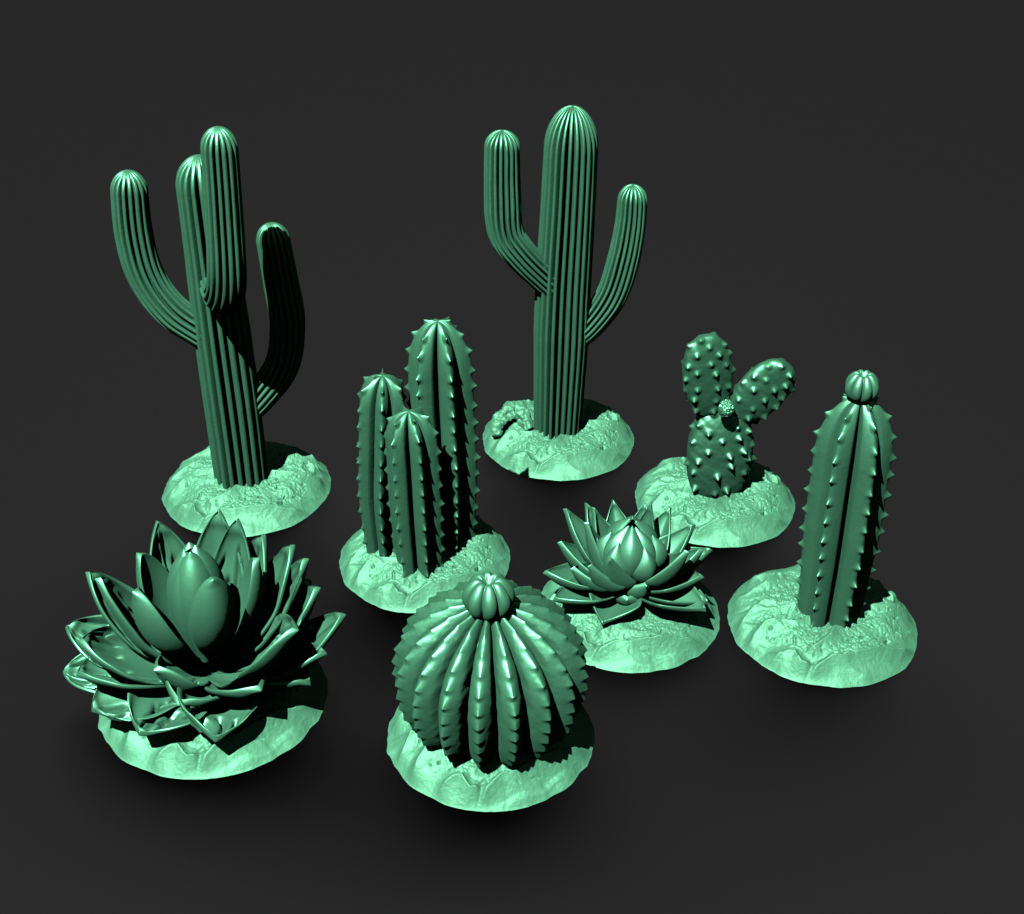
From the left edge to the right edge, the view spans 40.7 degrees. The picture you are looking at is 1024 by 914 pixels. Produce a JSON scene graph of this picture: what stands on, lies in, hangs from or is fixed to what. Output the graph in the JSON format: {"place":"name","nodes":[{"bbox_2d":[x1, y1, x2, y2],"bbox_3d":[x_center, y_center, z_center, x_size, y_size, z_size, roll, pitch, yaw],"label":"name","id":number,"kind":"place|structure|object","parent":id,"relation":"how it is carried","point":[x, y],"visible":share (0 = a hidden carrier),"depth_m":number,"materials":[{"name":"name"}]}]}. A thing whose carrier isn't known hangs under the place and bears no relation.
{"place":"outdoors","nodes":[
{"label":"outdoors","id":0,"kind":"place"},
{"bbox_2d":[0,0,1023,913],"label":"ground","id":1,"kind":"structure","parent":0,"point":[834,190],"depth_m":20.91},
{"bbox_2d":[63,509,345,779],"bbox_3d":[-3.241,1.743,14.518,2.602,2.063,2.465,-25,40,-33],"label":"broad leaf succulent","id":2,"kind":"object","parent":1,"relation":"on","point":[202,656],"visible":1,"depth_m":14.32,"materials":[{"name":"green plastic"}]},
{"bbox_2d":[110,126,330,536],"bbox_3d":[-3.558,-1.801,16.993,2.270,5.310,2.259,0,33,0],"label":"saguaro cactus","id":3,"kind":"object","parent":1,"relation":"on","point":[247,475],"visible":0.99,"depth_m":16.87,"materials":[{"name":"green plastic"}]},
{"bbox_2d":[339,316,509,612],"bbox_3d":[-1.081,-0.099,16.249,2.122,3.266,2.099,0,33,0],"label":"column cactus cluster","id":4,"kind":"object","parent":1,"relation":"on","point":[421,536],"visible":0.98,"depth_m":16.10,"materials":[{"name":"green plastic"}]},
{"bbox_2d":[387,571,594,811],"bbox_3d":[-0.222,2.048,14.026,2.188,2.086,2.180,0,33,0],"label":"barrel cactus","id":5,"kind":"object","parent":1,"relation":"on","point":[489,673],"visible":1,"depth_m":13.62,"materials":[{"name":"green plastic"}]},
{"bbox_2d":[483,105,646,480],"bbox_3d":[0.657,-2.289,18.177,2.143,4.840,2.139,0,33,0],"label":"saguaro cactus","id":6,"kind":"object","parent":1,"relation":"on","point":[559,427],"visible":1,"depth_m":17.84,"materials":[{"name":"green plastic"}]},
{"bbox_2d":[541,499,719,672],"bbox_3d":[1.357,1.257,15.928,2.163,1.341,2.168,0,33,0],"label":"pointed leaf succulent","id":7,"kind":"object","parent":1,"relation":"on","point":[631,594],"visible":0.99,"depth_m":15.67,"materials":[{"name":"green plastic"}]},
{"bbox_2d":[635,331,795,547],"bbox_3d":[2.678,-0.491,17.533,2.100,2.526,2.101,0,33,0],"label":"prickly pear cactus","id":8,"kind":"object","parent":1,"relation":"on","point":[719,487],"visible":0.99,"depth_m":17.45,"materials":[{"name":"green plastic"}]},
{"bbox_2d":[727,369,917,687],"bbox_3d":[3.617,0.517,15.170,2.182,3.408,2.179,0,33,0],"label":"column cactus","id":9,"kind":"object","parent":1,"relation":"on","point":[827,610],"depth_m":15.29,"materials":[{"name":"green plastic"}]}
]}

